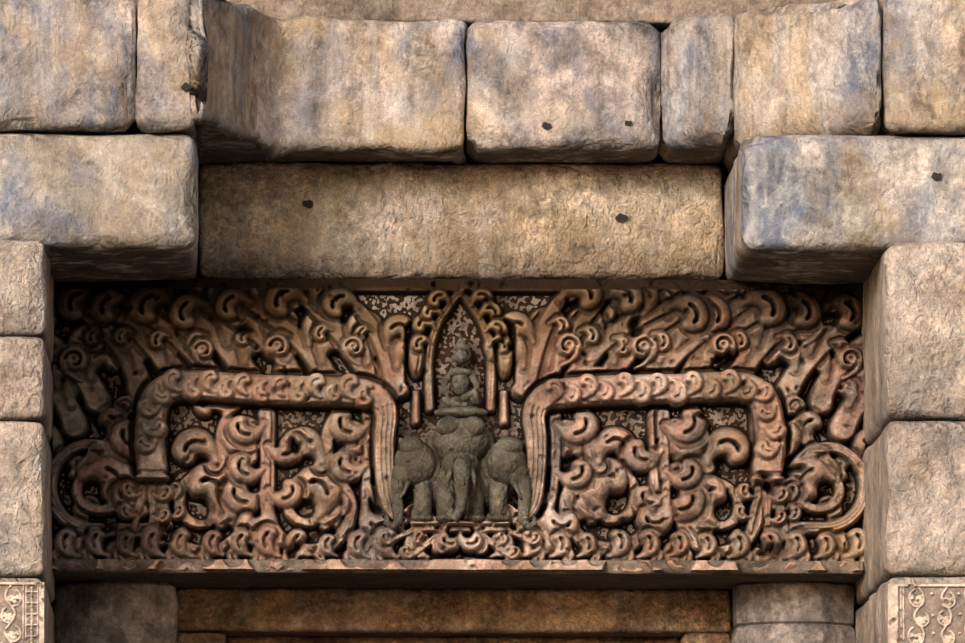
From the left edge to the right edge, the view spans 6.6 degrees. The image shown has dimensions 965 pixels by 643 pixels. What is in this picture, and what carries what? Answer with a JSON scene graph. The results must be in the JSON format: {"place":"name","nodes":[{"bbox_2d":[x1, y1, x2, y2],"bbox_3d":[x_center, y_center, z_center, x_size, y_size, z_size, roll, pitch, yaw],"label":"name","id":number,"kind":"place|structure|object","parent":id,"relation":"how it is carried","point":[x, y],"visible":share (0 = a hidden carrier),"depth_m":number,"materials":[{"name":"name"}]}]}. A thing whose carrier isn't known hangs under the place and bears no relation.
{"place":"outdoors","nodes":[
{"label":"outdoors","id":0,"kind":"place"},
{"bbox_2d":[54,580,177,642],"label":"colonnette","id":1,"kind":"object","parent":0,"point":[113,611],"visible":0.96,"depth_m":20.77,"materials":[{"name":"stone"}]},
{"bbox_2d":[731,581,855,642],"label":"colonnette","id":2,"kind":"object","parent":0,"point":[794,612],"visible":1,"depth_m":20.82,"materials":[{"name":"stone"}]},
{"label":"ground","id":3,"kind":"structure","parent":0,"visible":0},
{"bbox_3d":[-0.123,2.548,22.648,1.400,3.400,2.000,0,-6,-2],"label":"interior room","id":4,"kind":"object","parent":3,"relation":"on","visible":0},
{"bbox_2d":[177,632,225,642],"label":"stone block","id":5,"kind":"structure","parent":4,"relation":"attached to","point":[186,637],"depth_m":21.04,"materials":[{"name":"stone"}]},
{"bbox_2d":[679,633,730,642],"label":"stone block","id":6,"kind":"structure","parent":4,"relation":"attached to","point":[706,638],"depth_m":21.07,"materials":[{"name":"stone"}]},
{"bbox_3d":[-0.080,0.955,21.568,1.006,0.070,0.484,0,-6,-2],"label":"door frame top","id":7,"kind":"object","parent":4,"relation":"attached to","visible":0},
{"bbox_2d":[226,636,678,642],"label":"beam","id":8,"kind":"structure","parent":7,"relation":"on","point":[277,639],"depth_m":21.20,"materials":[{"name":"stone"}]},
{"bbox_2d":[176,588,730,641],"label":"door frame top","id":9,"kind":"object","parent":8,"relation":"on","point":[679,614],"depth_m":21.06,"materials":[{"name":"stone"}]},
{"bbox_3d":[-5.008,-0.680,20.635,6.100,9.400,1.400,0,-6,-2],"label":"wall","id":10,"kind":"object","parent":3,"relation":"on","visible":0},
{"bbox_2d":[137,0,883,49],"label":"stone block","id":11,"kind":"structure","parent":10,"relation":"attached to","point":[660,16],"depth_m":20.55,"materials":[{"name":"stone"}]},
{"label":"plinth paving","id":12,"kind":"structure","parent":0,"visible":0},
{"bbox_2d":[0,578,54,642],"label":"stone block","id":13,"kind":"structure","parent":12,"relation":"on","point":[49,622],"depth_m":20.04,"materials":[{"name":"stone"}]},
{"bbox_2d":[0,582,43,642],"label":"carved panel","id":14,"kind":"object","parent":13,"relation":"attached to","point":[21,612],"visible":1,"depth_m":19.79,"materials":[{"name":"stone"}]},
{"bbox_2d":[0,421,55,611],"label":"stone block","id":15,"kind":"structure","parent":13,"relation":"on","point":[26,519],"depth_m":19.83,"materials":[{"name":"stone"}]},
{"bbox_2d":[0,336,52,457],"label":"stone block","id":16,"kind":"structure","parent":15,"relation":"on","point":[26,385],"depth_m":19.86,"materials":[{"name":"stone"}]},
{"bbox_2d":[0,240,53,374],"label":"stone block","id":17,"kind":"structure","parent":16,"relation":"on","point":[26,294],"depth_m":19.88,"materials":[{"name":"stone"}]},
{"bbox_2d":[0,133,198,282],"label":"corbel","id":18,"kind":"object","parent":17,"relation":"on","point":[95,208],"visible":0.67,"depth_m":19.95,"materials":[{"name":"stone"}]},
{"bbox_2d":[0,0,137,135],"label":"stone block","id":19,"kind":"structure","parent":18,"relation":"on","point":[68,66],"depth_m":19.94,"materials":[{"name":"stone"}]},
{"bbox_2d":[135,0,198,174],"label":"stone block","id":20,"kind":"structure","parent":18,"relation":"on","point":[162,102],"depth_m":19.95,"materials":[{"name":"stone"}]},
{"bbox_2d":[181,82,191,90],"bbox_3d":[-0.706,-0.558,19.944,0.026,0.021,0.032,0,-6,-2],"label":"drill hole","id":21,"kind":"object","parent":20,"relation":"attached to","point":[185,86],"visible":1,"depth_m":19.93,"materials":[{"name":"grey stone"}]},
{"bbox_2d":[727,590,735,639],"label":"recess wall","id":22,"kind":"structure","parent":12,"relation":"on","point":[733,628],"depth_m":21.11,"materials":[{"name":"stone"}]},
{"bbox_2d":[852,577,964,642],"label":"pilaster","id":23,"kind":"object","parent":12,"relation":"on","point":[870,622],"visible":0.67,"depth_m":20.10,"materials":[{"name":"stone"}]},
{"bbox_2d":[853,421,964,611],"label":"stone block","id":24,"kind":"structure","parent":23,"relation":"on","point":[913,521],"depth_m":19.89,"materials":[{"name":"stone"}]},
{"bbox_2d":[861,242,964,450],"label":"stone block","id":25,"kind":"structure","parent":24,"relation":"on","point":[913,329],"depth_m":19.94,"materials":[{"name":"stone"}]},
{"bbox_2d":[718,135,964,284],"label":"corbel","id":26,"kind":"object","parent":25,"relation":"on","point":[822,209],"visible":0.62,"depth_m":20.00,"materials":[{"name":"stone"}]},
{"bbox_2d":[718,0,881,187],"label":"stone block","id":27,"kind":"structure","parent":26,"relation":"on","point":[806,69],"depth_m":20.17,"materials":[{"name":"stone"}]},
{"bbox_2d":[874,0,964,136],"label":"stone block","id":28,"kind":"structure","parent":26,"relation":"on","point":[922,68],"depth_m":20.00,"materials":[{"name":"stone"}]},
{"bbox_2d":[931,172,941,180],"bbox_3d":[1.085,-0.346,20.013,0.024,0.019,0.032,0,-6,-2],"label":"drill hole","id":29,"kind":"object","parent":26,"relation":"attached to","point":[935,176],"visible":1,"depth_m":20.00,"materials":[{"name":"grey stone"}]},
{"bbox_2d":[888,584,964,642],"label":"carved panel","id":30,"kind":"object","parent":23,"relation":"attached to","point":[926,613],"visible":1,"depth_m":19.85,"materials":[{"name":"stone"}]},
{"bbox_3d":[-0.922,2.329,21.044,0.310,3.300,0.290,0,-6,-2],"label":"recess wall","id":31,"kind":"object","parent":12,"relation":"on","visible":0},
{"bbox_2d":[53,296,861,589],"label":"lintel","id":32,"kind":"structure","parent":31,"relation":"on","point":[426,582],"depth_m":20.71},
{"bbox_2d":[53,559,863,577],"bbox_3d":[-0.060,0.609,20.628,1.998,0.036,0.126,0,-6,-2],"label":"lintel ledge","id":33,"kind":"object","parent":32,"relation":"attached to","point":[260,567],"visible":0.65,"depth_m":20.57,"materials":[{"name":"brown stone"}]},
{"bbox_2d":[52,278,864,570],"bbox_3d":[-0.058,0.253,20.619,2.000,0.725,0.117,0,-6,-2],"label":"carved relief","id":34,"kind":"object","parent":32,"relation":"attached to","point":[659,352],"visible":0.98,"depth_m":20.62,"materials":[{"name":"stone"}]},
{"bbox_2d":[383,336,537,530],"bbox_3d":[-0.054,0.276,20.603,0.380,0.486,0.182,0,-6,-2],"label":"indra on airavata","id":35,"kind":"object","parent":32,"relation":"attached to","point":[457,464],"visible":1,"depth_m":20.56,"materials":[{"name":"stone"}]},
{"bbox_2d":[198,162,723,279],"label":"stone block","id":36,"kind":"structure","parent":32,"relation":"on","point":[389,220],"depth_m":20.71,"materials":[{"name":"stone"}]},
{"bbox_2d":[303,200,312,208],"bbox_3d":[-0.432,-0.289,20.703,0.026,0.021,0.032,0,-6,-2],"label":"drill hole","id":37,"kind":"object","parent":36,"relation":"attached to","point":[308,204],"visible":0.79,"depth_m":20.69,"materials":[{"name":"grey"}]},
{"bbox_2d":[186,0,467,170],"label":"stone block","id":38,"kind":"structure","parent":36,"relation":"on","point":[315,89],"depth_m":20.46,"materials":[{"name":"stone"}]},
{"bbox_2d":[463,20,660,164],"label":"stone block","id":39,"kind":"structure","parent":36,"relation":"on","point":[586,89],"depth_m":20.48,"materials":[{"name":"stone"}]},
{"bbox_2d":[542,122,550,128],"bbox_3d":[0.156,-0.478,20.473,0.023,0.017,0.032,0,-6,-2],"label":"drill hole","id":40,"kind":"object","parent":39,"relation":"attached to","point":[545,125],"visible":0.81,"depth_m":20.46,"materials":[{"name":"grey stone"}]},
{"bbox_2d":[625,121,631,125],"bbox_3d":[0.357,-0.484,20.479,0.017,0.012,0.032,0,-6,-2],"label":"drill hole","id":41,"kind":"object","parent":39,"relation":"attached to","point":[628,123],"visible":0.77,"depth_m":20.46,"materials":[{"name":"grey stone"}]},
{"bbox_2d":[615,213,627,222],"bbox_3d":[0.344,-0.256,20.721,0.033,0.022,0.032,0,-6,-2],"label":"drill hole","id":42,"kind":"object","parent":36,"relation":"attached to","point":[620,217],"visible":1,"depth_m":20.71,"materials":[{"name":"grey stone"}]},
{"bbox_2d":[653,13,733,165],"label":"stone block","id":43,"kind":"structure","parent":36,"relation":"on","point":[696,125],"depth_m":20.42,"materials":[{"name":"stone"}]}
]}

